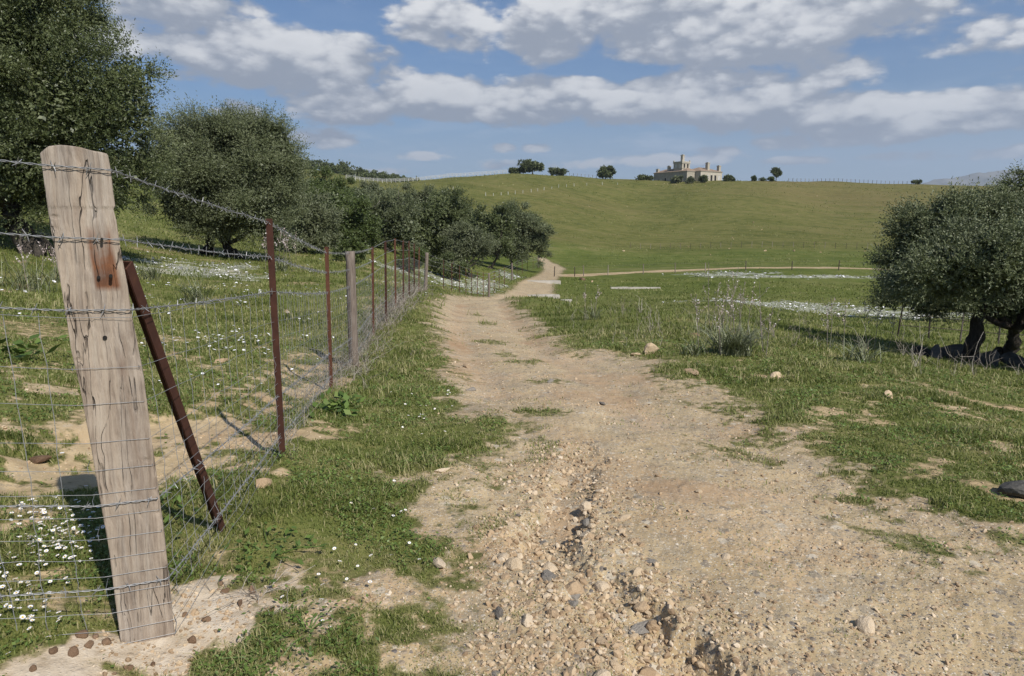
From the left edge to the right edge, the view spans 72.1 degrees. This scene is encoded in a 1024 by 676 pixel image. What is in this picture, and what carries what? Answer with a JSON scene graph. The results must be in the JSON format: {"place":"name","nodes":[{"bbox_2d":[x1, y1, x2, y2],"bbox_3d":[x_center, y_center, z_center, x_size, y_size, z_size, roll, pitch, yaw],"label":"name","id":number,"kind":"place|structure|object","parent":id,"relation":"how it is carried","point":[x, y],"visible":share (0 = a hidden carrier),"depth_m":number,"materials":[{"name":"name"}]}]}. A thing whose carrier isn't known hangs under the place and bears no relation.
{"place":"outdoors","nodes":[
{"label":"outdoors","id":0,"kind":"place"},
{"bbox_2d":[0,165,1023,675],"bbox_3d":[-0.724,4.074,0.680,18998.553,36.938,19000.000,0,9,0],"label":"ground","id":1,"kind":"structure","parent":0,"point":[432,509],"depth_m":5.26,"materials":[{"name":"green plant"}]},
{"bbox_2d":[0,242,58,292],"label":"asphodel","id":2,"kind":"object","parent":1,"relation":"on","point":[29,284],"visible":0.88,"depth_m":12.90,"materials":[{"name":"green plant"}]},
{"bbox_2d":[0,333,71,359],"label":"leafy weed","id":3,"kind":"object","parent":1,"relation":"on","point":[21,350],"visible":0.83,"depth_m":6.75,"materials":[{"name":"green plant"}]},
{"bbox_2d":[17,239,59,282],"bbox_3d":[-9.671,-1.655,14.847,1.333,1.043,1.209,-4,10,-25],"label":"asphodel","id":4,"kind":"object","parent":1,"relation":"on","point":[18,247],"visible":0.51,"depth_m":14.83,"materials":[{"name":"green plant"}]},
{"bbox_2d":[29,455,51,463],"bbox_3d":[-2.857,0.734,4.258,0.134,0.053,0.074,-12,-3,-8],"label":"stone","id":5,"kind":"object","parent":1,"relation":"on","point":[38,459],"visible":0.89,"depth_m":4.24,"materials":[{"name":"brown stone"}]},
{"bbox_2d":[48,646,57,654],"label":"earth clod","id":6,"kind":"object","parent":1,"relation":"on","point":[53,650],"visible":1,"depth_m":2.40,"materials":[{"name":"soil"}]},
{"bbox_2d":[68,646,78,657],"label":"earth clod","id":7,"kind":"object","parent":1,"relation":"on","point":[73,651],"visible":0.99,"depth_m":2.41,"materials":[{"name":"brown soil"}]},
{"bbox_2d":[75,629,88,638],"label":"earth clod","id":8,"kind":"object","parent":1,"relation":"on","point":[84,633],"visible":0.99,"depth_m":2.50,"materials":[{"name":"soil"}]},
{"bbox_2d":[0,0,191,256],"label":"evergreen oak","id":9,"kind":"object","parent":1,"relation":"on","point":[45,89],"visible":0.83,"depth_m":19.39,"materials":[{"name":"green plant"}]},
{"bbox_2d":[129,254,168,280],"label":"asphodel","id":10,"kind":"object","parent":1,"relation":"on","point":[151,274],"visible":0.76,"depth_m":18.55,"materials":[{"name":"green plant"}]},
{"bbox_2d":[159,269,231,304],"bbox_3d":[-6.425,-1.056,14.344,1.802,0.824,1.710,4,10,22],"label":"asphodel","id":11,"kind":"object","parent":1,"relation":"on","point":[195,296],"visible":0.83,"depth_m":14.40,"materials":[{"name":"green plant"}]},
{"bbox_2d":[160,484,231,533],"bbox_3d":[-1.701,0.863,3.552,0.537,0.111,0.576,0,9,0],"label":"leafy weed","id":12,"kind":"object","parent":1,"relation":"on","point":[179,499],"visible":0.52,"depth_m":3.62,"materials":[{"name":"green plant"}]},
{"bbox_2d":[133,92,319,258],"bbox_3d":[-12.387,-6.650,30.023,8.001,7.342,6.177,0,9,0],"label":"olive tree","id":13,"kind":"object","parent":1,"relation":"on","point":[249,162],"visible":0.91,"depth_m":29.30,"materials":[{"name":"green plant"}]},
{"bbox_2d":[177,521,327,581],"bbox_3d":[-1.128,0.975,3.207,0.664,0.129,0.573,3,10,20],"label":"leafy weed","id":14,"kind":"object","parent":1,"relation":"on","point":[278,550],"visible":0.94,"depth_m":3.29,"materials":[{"name":"green plant"}]},
{"bbox_2d":[256,478,271,488],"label":"stone","id":15,"kind":"object","parent":1,"relation":"on","point":[260,481],"visible":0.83,"depth_m":3.94,"materials":[{"name":"stone"}]},
{"bbox_2d":[0,145,538,644],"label":"wire fence","id":16,"kind":"object","parent":1,"relation":"on","point":[100,281],"visible":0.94,"depth_m":2.49,"materials":[{"name":"wood"}]},
{"bbox_2d":[262,227,296,271],"bbox_3d":[-8.543,-3.270,26.080,1.389,1.685,1.396,-8,12,-40],"label":"asphodel","id":17,"kind":"object","parent":1,"relation":"on","point":[279,266],"visible":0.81,"depth_m":26.16,"materials":[{"name":"green plant"}]},
{"bbox_2d":[188,604,379,675],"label":"grass tuft","id":18,"kind":"object","parent":1,"relation":"on","point":[302,650],"visible":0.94,"depth_m":2.54,"materials":[{"name":"green plant"}]},
{"bbox_2d":[213,585,381,662],"bbox_3d":[-0.860,1.106,2.742,0.652,0.080,0.521,0,9,0],"label":"grass tuft","id":19,"kind":"object","parent":1,"relation":"on","point":[302,622],"visible":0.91,"depth_m":2.73,"materials":[{"name":"green plant"}]},
{"bbox_2d":[260,177,351,254],"bbox_3d":[-11.831,-6.871,39.285,5.370,4.890,4.925,0,9,0],"label":"wild olive","id":20,"kind":"object","parent":1,"relation":"on","point":[319,228],"visible":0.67,"depth_m":38.91,"materials":[{"name":"green plant"}]},
{"bbox_2d":[210,279,432,461],"bbox_3d":[-2.505,-0.658,16.032,1.542,1.618,23.520,-1,9,-4],"label":"dry brush","id":21,"kind":"object","parent":1,"relation":"on","point":[402,308],"visible":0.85,"depth_m":9.97,"materials":[{"name":"beige plant"}]},
{"bbox_2d":[298,164,354,202],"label":"mastic tree","id":22,"kind":"object","parent":1,"relation":"on","point":[327,171],"visible":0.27,"depth_m":72.52,"materials":[{"name":"green plant"}]},
{"bbox_2d":[199,332,459,619],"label":"dry twigs","id":23,"kind":"object","parent":1,"relation":"on","point":[256,594],"visible":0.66,"depth_m":2.91,"materials":[{"name":"brown wood"}]},
{"bbox_2d":[287,387,377,418],"bbox_3d":[-1.509,0.579,6.056,0.743,0.187,0.679,-9,13,-44],"label":"leafy weed","id":24,"kind":"object","parent":1,"relation":"on","point":[345,402],"visible":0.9,"depth_m":6.09,"materials":[{"name":"green plant"}]},
{"bbox_2d":[306,172,386,250],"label":"mastic tree","id":25,"kind":"object","parent":1,"relation":"on","point":[363,226],"visible":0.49,"depth_m":45.70,"materials":[{"name":"green plant"}]},
{"bbox_2d":[330,234,369,262],"bbox_3d":[-8.149,-4.441,35.781,2.062,1.775,1.591,0,9,0],"label":"mastic shrub","id":26,"kind":"object","parent":1,"relation":"on","point":[354,244],"visible":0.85,"depth_m":35.50,"materials":[{"name":"green plant"}]},
{"bbox_2d":[341,175,362,196],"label":"mastic tree","id":27,"kind":"object","parent":1,"relation":"on","point":[351,180],"visible":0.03,"depth_m":89.64,"materials":[{"name":"green plant"}]},
{"bbox_2d":[351,180,402,202],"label":"wild olive","id":28,"kind":"object","parent":1,"relation":"on","point":[373,185],"visible":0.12,"depth_m":85.97,"materials":[{"name":"green plant"}]},
{"bbox_2d":[340,182,429,251],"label":"wild olive","id":29,"kind":"object","parent":1,"relation":"on","point":[400,225],"visible":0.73,"depth_m":52.56,"materials":[{"name":"green plant"}]},
{"bbox_2d":[391,246,431,270],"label":"mastic shrub","id":30,"kind":"object","parent":1,"relation":"on","point":[422,256],"visible":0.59,"depth_m":43.29,"materials":[{"name":"green plant"}]},
{"bbox_2d":[388,181,437,205],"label":"wild olive","id":31,"kind":"object","parent":1,"relation":"on","point":[425,193],"visible":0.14,"depth_m":81.56,"materials":[{"name":"green plant"}]},
{"bbox_2d":[397,184,473,261],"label":"evergreen oak","id":32,"kind":"object","parent":1,"relation":"on","point":[444,209],"visible":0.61,"depth_m":58.11,"materials":[{"name":"green plant"}]},
{"bbox_2d":[428,251,469,279],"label":"mastic shrub","id":33,"kind":"object","parent":1,"relation":"on","point":[447,256],"visible":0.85,"depth_m":51.48,"materials":[{"name":"green plant"}]},
{"bbox_2d":[428,186,488,225],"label":"evergreen oak","id":34,"kind":"object","parent":1,"relation":"on","point":[457,198],"visible":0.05,"depth_m":76.37,"materials":[{"name":"green plant"}]},
{"bbox_2d":[437,219,502,277],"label":"wild olive","id":35,"kind":"object","parent":1,"relation":"on","point":[466,242],"visible":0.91,"depth_m":55.91,"materials":[{"name":"green plant"}]},
{"bbox_2d":[0,211,972,452],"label":"daisy drifts","id":36,"kind":"object","parent":1,"relation":"on","point":[249,278],"visible":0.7,"depth_m":27.05,"materials":[{"name":"white plant"}]},
{"bbox_2d":[463,200,520,268],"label":"evergreen oak","id":37,"kind":"object","parent":1,"relation":"on","point":[497,222],"visible":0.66,"depth_m":70.33,"materials":[{"name":"green plant"}]},
{"bbox_2d":[0,194,1023,377],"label":"meadow grass","id":38,"kind":"structure","parent":1,"relation":"on","point":[663,313],"depth_m":22.03,"materials":[{"name":"green plant"}]},
{"bbox_2d":[487,197,558,268],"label":"olive tree","id":39,"kind":"object","parent":1,"relation":"on","point":[536,230],"visible":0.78,"depth_m":78.15,"materials":[{"name":"green plant"}]},
{"bbox_2d":[582,285,601,319],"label":"asphodel","id":40,"kind":"object","parent":1,"relation":"on","point":[592,311],"visible":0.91,"depth_m":17.24,"materials":[{"name":"green plant"}]},
{"bbox_2d":[610,287,660,288],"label":"concrete curb","id":41,"kind":"structure","parent":1,"relation":"on","point":[634,287],"depth_m":63.94,"materials":[{"name":"concrete"}]},
{"bbox_2d":[644,343,658,354],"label":"stone","id":42,"kind":"object","parent":1,"relation":"on","point":[650,347],"visible":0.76,"depth_m":10.15,"materials":[{"name":"stone"}]},
{"bbox_2d":[672,337,716,356],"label":"asphodel","id":43,"kind":"object","parent":1,"relation":"on","point":[694,350],"visible":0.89,"depth_m":9.97,"materials":[{"name":"green plant"}]},
{"bbox_2d":[554,260,878,276],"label":"wire fence","id":44,"kind":"object","parent":1,"relation":"on","point":[696,263],"visible":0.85,"depth_m":82.86,"materials":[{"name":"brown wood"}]},
{"bbox_2d":[557,298,881,346],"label":"dead stalks","id":45,"kind":"object","parent":1,"relation":"on","point":[698,325],"visible":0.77,"depth_m":14.35,"materials":[{"name":"beige plant"}]},
{"bbox_2d":[693,262,747,332],"bbox_3d":[3.878,-0.752,13.334,0.858,1.360,1.047,8,12,40],"label":"asphodel","id":46,"kind":"object","parent":1,"relation":"on","point":[715,304],"visible":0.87,"depth_m":13.32,"materials":[{"name":"green plant"}]},
{"bbox_2d":[684,294,788,357],"bbox_3d":[3.189,-0.162,10.079,1.468,0.898,1.495,0,9,0],"label":"asphodel","id":47,"kind":"object","parent":1,"relation":"on","point":[733,346],"visible":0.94,"depth_m":10.10,"materials":[{"name":"green plant"}]},
{"bbox_2d":[715,281,768,339],"bbox_3d":[4.234,-0.501,12.678,1.384,1.082,0.727,0,9,0],"label":"asphodel","id":48,"kind":"object","parent":1,"relation":"on","point":[749,311],"visible":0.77,"depth_m":12.58,"materials":[{"name":"green plant"}]},
{"bbox_2d":[625,294,1023,375],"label":"dead stalks","id":49,"kind":"object","parent":1,"relation":"on","point":[920,356],"visible":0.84,"depth_m":11.22,"materials":[{"name":"beige plant"}]},
{"bbox_2d":[810,297,849,349],"bbox_3d":[5.393,-0.245,12.002,0.621,0.911,0.481,-7,12,-35],"label":"asphodel","id":50,"kind":"object","parent":1,"relation":"on","point":[829,306],"visible":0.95,"depth_m":12.02,"materials":[{"name":"green plant"}]},
{"bbox_2d":[825,335,903,362],"bbox_3d":[5.215,0.153,10.559,1.316,0.425,0.992,0,9,0],"label":"asphodel","id":51,"kind":"object","parent":1,"relation":"on","point":[864,356],"visible":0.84,"depth_m":10.48,"materials":[{"name":"green plant"}]},
{"bbox_2d":[864,303,895,349],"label":"asphodel","id":52,"kind":"object","parent":1,"relation":"on","point":[877,325],"visible":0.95,"depth_m":13.65,"materials":[{"name":"green plant"}]},
{"bbox_2d":[913,346,930,356],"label":"boulder","id":53,"kind":"object","parent":1,"relation":"on","point":[926,350],"visible":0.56,"depth_m":14.35,"materials":[{"name":"grey stone"}]},
{"bbox_2d":[930,344,941,358],"bbox_3d":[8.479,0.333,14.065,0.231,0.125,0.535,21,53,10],"label":"boulder","id":54,"kind":"object","parent":1,"relation":"on","point":[935,350],"visible":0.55,"depth_m":14.06,"materials":[{"name":"grey stone"}]},
{"bbox_2d":[858,175,1023,361],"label":"olive tree","id":55,"kind":"object","parent":1,"relation":"on","point":[963,250],"visible":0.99,"depth_m":13.01,"materials":[{"name":"green plant"}]},
{"bbox_2d":[941,344,962,358],"bbox_3d":[9.009,0.326,14.539,0.593,0.365,0.380,-13,-9,28],"label":"boulder","id":56,"kind":"object","parent":1,"relation":"on","point":[955,348],"visible":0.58,"depth_m":14.39,"materials":[{"name":"grey stone"}]},
{"bbox_2d":[897,306,1021,343],"bbox_3d":[14.333,-0.249,21.032,5.441,1.487,0.332,1,10,6],"label":"metal rail fence","id":57,"kind":"object","parent":1,"relation":"on","point":[929,327],"visible":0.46,"depth_m":21.20,"materials":[{"name":"metal"}]},
{"bbox_2d":[963,350,999,366],"bbox_3d":[9.508,0.419,14.209,0.335,0.389,0.768,2,2,-15],"label":"boulder","id":58,"kind":"object","parent":1,"relation":"on","point":[985,357],"visible":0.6,"depth_m":13.98,"materials":[{"name":"grey stone"}]},
{"bbox_2d":[989,159,1023,318],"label":"evergreen oak","id":59,"kind":"object","parent":1,"relation":"on","point":[1019,173],"visible":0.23,"depth_m":33.35,"materials":[{"name":"green plant"}]},
{"bbox_2d":[997,480,1023,497],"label":"stone","id":60,"kind":"object","parent":1,"relation":"on","point":[1013,488],"visible":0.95,"depth_m":4.12,"materials":[{"name":"grey stone"}]},
{"bbox_2d":[999,351,1023,368],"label":"boulder","id":61,"kind":"object","parent":1,"relation":"on","point":[1010,358],"visible":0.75,"depth_m":13.83,"materials":[{"name":"grey stone"}]},
{"bbox_2d":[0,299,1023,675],"bbox_3d":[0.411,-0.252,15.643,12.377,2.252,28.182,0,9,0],"label":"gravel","id":62,"kind":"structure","parent":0,"point":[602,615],"depth_m":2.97,"materials":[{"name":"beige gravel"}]},
{"bbox_2d":[56,0,1023,183],"label":"sky","id":63,"kind":"structure","parent":0,"point":[903,91],"materials":[{"name":"blue"}]},
{"bbox_2d":[115,156,1023,251],"bbox_3d":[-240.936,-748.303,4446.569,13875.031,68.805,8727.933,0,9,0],"label":"hill","id":64,"kind":"structure","parent":0,"point":[628,212],"depth_m":249.40,"materials":[{"name":"green plant"}]},
{"bbox_2d":[108,148,418,181],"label":"woods","id":65,"kind":"object","parent":64,"relation":"on","point":[344,168],"visible":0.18,"depth_m":431.27,"materials":[{"name":"green plant"}]},
{"bbox_2d":[349,170,501,182],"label":"rail fence","id":66,"kind":"object","parent":64,"relation":"on","point":[451,174],"visible":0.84,"depth_m":325.52,"materials":[{"name":"white paint"}]},
{"bbox_2d":[508,167,523,173],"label":"mastic shrub","id":67,"kind":"object","parent":64,"relation":"on","point":[512,170],"visible":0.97,"depth_m":340.12,"materials":[{"name":"green plant"}]},
{"bbox_2d":[517,159,544,173],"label":"evergreen oak","id":68,"kind":"object","parent":64,"relation":"on","point":[527,165],"visible":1,"depth_m":339.42,"materials":[{"name":"green plant"}]},
{"bbox_2d":[547,167,568,175],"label":"evergreen oak","id":69,"kind":"object","parent":64,"relation":"on","point":[552,171],"visible":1,"depth_m":346.21,"materials":[{"name":"green plant"}]},
{"bbox_2d":[596,164,616,178],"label":"evergreen oak","id":70,"kind":"object","parent":64,"relation":"on","point":[605,172],"visible":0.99,"depth_m":351.74,"materials":[{"name":"green plant"}]},
{"bbox_2d":[635,174,653,179],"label":"mastic shrub","id":71,"kind":"object","parent":64,"relation":"on","point":[644,177],"visible":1,"depth_m":352.39,"materials":[{"name":"green plant"}]},
{"bbox_2d":[302,170,991,267],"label":"pasture tufts","id":72,"kind":"object","parent":64,"relation":"on","point":[691,227],"visible":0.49,"depth_m":202.24,"materials":[{"name":"green plant"}]},
{"bbox_2d":[670,175,683,182],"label":"olive tree","id":73,"kind":"object","parent":64,"relation":"on","point":[676,179],"visible":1,"depth_m":337.05,"materials":[{"name":"green plant"}]},
{"bbox_2d":[653,154,722,181],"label":"villa","id":74,"kind":"object","parent":64,"relation":"on","point":[682,167],"visible":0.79,"depth_m":349.12,"materials":[{"name":"paint"}]},
{"bbox_2d":[698,174,708,182],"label":"mastic tree","id":75,"kind":"object","parent":64,"relation":"on","point":[703,178],"visible":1,"depth_m":335.91,"materials":[{"name":"green plant"}]},
{"bbox_2d":[722,174,735,180],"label":"mastic shrub","id":76,"kind":"object","parent":64,"relation":"on","point":[727,177],"visible":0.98,"depth_m":343.14,"materials":[{"name":"green plant"}]},
{"bbox_2d":[630,241,878,248],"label":"wire fence","id":77,"kind":"object","parent":64,"relation":"on","point":[741,245],"visible":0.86,"depth_m":154.96,"materials":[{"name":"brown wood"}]},
{"bbox_2d":[769,167,782,179],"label":"umbrella pine","id":78,"kind":"object","parent":64,"relation":"on","point":[776,172],"visible":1,"depth_m":350.33,"materials":[{"name":"plant"}]},
{"bbox_2d":[321,257,1023,675],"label":"dirt track","id":79,"kind":"structure","parent":0,"point":[681,551],"depth_m":3.58,"materials":[{"name":"beige soil"}]},
{"bbox_2d":[432,557,445,567],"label":"stone","id":80,"kind":"object","parent":79,"relation":"on","point":[438,562],"visible":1,"depth_m":3.27,"materials":[{"name":"stone"}]},
{"bbox_2d":[495,606,502,618],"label":"stone","id":81,"kind":"object","parent":79,"relation":"on","point":[498,611],"visible":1,"depth_m":2.87,"materials":[{"name":"stone"}]},
{"bbox_2d":[505,557,522,570],"bbox_3d":[0.012,1.049,3.257,0.108,0.064,0.080,-2,29,40],"label":"stone","id":82,"kind":"object","parent":79,"relation":"on","point":[513,563],"visible":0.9,"depth_m":3.23,"materials":[{"name":"stone"}]},
{"bbox_2d":[521,613,533,627],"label":"stone","id":83,"kind":"object","parent":79,"relation":"on","point":[527,619],"visible":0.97,"depth_m":2.81,"materials":[{"name":"stone"}]},
{"bbox_2d":[523,600,534,607],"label":"stone","id":84,"kind":"object","parent":79,"relation":"on","point":[531,603],"visible":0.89,"depth_m":2.93,"materials":[{"name":"stone"}]},
{"bbox_2d":[527,280,560,283],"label":"concrete slab","id":85,"kind":"structure","parent":79,"relation":"on","point":[551,281],"depth_m":65.77,"materials":[{"name":"concrete"}]},
{"bbox_2d":[528,294,559,298],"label":"concrete slab","id":86,"kind":"structure","parent":79,"relation":"on","point":[552,295],"depth_m":52.89,"materials":[{"name":"concrete"}]},
{"bbox_2d":[541,569,556,580],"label":"stone","id":87,"kind":"object","parent":79,"relation":"on","point":[547,574],"visible":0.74,"depth_m":3.13,"materials":[{"name":"grey stone"}]},
{"bbox_2d":[542,562,557,571],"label":"stone","id":88,"kind":"object","parent":79,"relation":"on","point":[551,566],"visible":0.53,"depth_m":3.36,"materials":[{"name":"stone"}]},
{"bbox_2d":[546,608,559,618],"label":"stone","id":89,"kind":"object","parent":79,"relation":"on","point":[552,612],"visible":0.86,"depth_m":2.85,"materials":[{"name":"stone"}]},
{"bbox_2d":[555,478,567,486],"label":"stone","id":90,"kind":"object","parent":79,"relation":"on","point":[563,482],"visible":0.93,"depth_m":4.43,"materials":[{"name":"stone"}]},
{"bbox_2d":[561,666,575,675],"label":"stone","id":91,"kind":"object","parent":79,"relation":"on","point":[571,670],"visible":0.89,"depth_m":2.48,"materials":[{"name":"stone"}]},
{"bbox_2d":[565,580,583,594],"bbox_3d":[0.264,1.102,3.081,0.109,0.073,0.084,-15,5,-20],"label":"stone","id":92,"kind":"object","parent":79,"relation":"on","point":[574,587],"visible":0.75,"depth_m":3.06,"materials":[{"name":"stone"}]},
{"bbox_2d":[574,640,585,649],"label":"stone","id":93,"kind":"object","parent":79,"relation":"on","point":[578,645],"visible":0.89,"depth_m":2.66,"materials":[{"name":"stone"}]},
{"bbox_2d":[579,501,591,512],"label":"stone","id":94,"kind":"object","parent":79,"relation":"on","point":[585,506],"visible":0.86,"depth_m":3.94,"materials":[{"name":"stone"}]},
{"bbox_2d":[596,635,605,645],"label":"stone","id":95,"kind":"object","parent":79,"relation":"on","point":[600,640],"visible":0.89,"depth_m":2.67,"materials":[{"name":"stone"}]},
{"bbox_2d":[594,581,610,592],"bbox_3d":[0.405,1.116,3.144,0.071,0.059,0.070,1,26,-20],"label":"stone","id":96,"kind":"object","parent":79,"relation":"on","point":[602,586],"visible":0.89,"depth_m":3.12,"materials":[{"name":"stone"}]},
{"bbox_2d":[594,669,610,675],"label":"stone","id":97,"kind":"object","parent":79,"relation":"on","point":[603,672],"visible":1,"depth_m":2.45,"materials":[{"name":"stone"}]},
{"bbox_2d":[610,660,622,673],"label":"stone","id":98,"kind":"object","parent":79,"relation":"on","point":[618,668],"visible":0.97,"depth_m":2.52,"materials":[{"name":"stone"}]},
{"bbox_2d":[631,567,642,575],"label":"stone","id":99,"kind":"object","parent":79,"relation":"on","point":[636,571],"visible":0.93,"depth_m":3.16,"materials":[{"name":"stone"}]},
{"bbox_2d":[629,619,653,633],"bbox_3d":[0.534,1.185,2.871,0.135,0.032,0.068,-13,19,-33],"label":"stone","id":100,"kind":"object","parent":79,"relation":"on","point":[639,628],"visible":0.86,"depth_m":2.86,"materials":[{"name":"grey stone"}]},
{"bbox_2d":[633,601,649,612],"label":"stone","id":101,"kind":"object","parent":79,"relation":"on","point":[642,606],"visible":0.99,"depth_m":2.94,"materials":[{"name":"stone"}]},
{"bbox_2d":[639,666,656,675],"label":"stone","id":102,"kind":"object","parent":79,"relation":"on","point":[647,671],"visible":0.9,"depth_m":2.65,"materials":[{"name":"stone"}]},
{"bbox_2d":[646,620,660,632],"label":"stone","id":103,"kind":"object","parent":79,"relation":"on","point":[651,625],"visible":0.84,"depth_m":2.85,"materials":[{"name":"stone"}]},
{"bbox_2d":[684,605,698,612],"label":"stone","id":104,"kind":"object","parent":79,"relation":"on","point":[689,608],"visible":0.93,"depth_m":2.86,"materials":[{"name":"stone"}]},
{"bbox_2d":[855,616,874,634],"bbox_3d":[1.401,1.146,2.786,0.068,0.052,0.096,-26,27,28],"label":"stone","id":105,"kind":"object","parent":79,"relation":"on","point":[865,625],"visible":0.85,"depth_m":2.77,"materials":[{"name":"stone"}]},
{"bbox_2d":[558,267,879,276],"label":"farm path","id":106,"kind":"structure","parent":0,"point":[581,275],"depth_m":86.75,"materials":[{"name":"beige soil"}]},
{"bbox_2d":[922,169,1023,185],"bbox_3d":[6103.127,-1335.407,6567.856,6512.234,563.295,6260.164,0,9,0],"label":"mountains","id":107,"kind":"structure","parent":0,"point":[983,178],"depth_m":7252.46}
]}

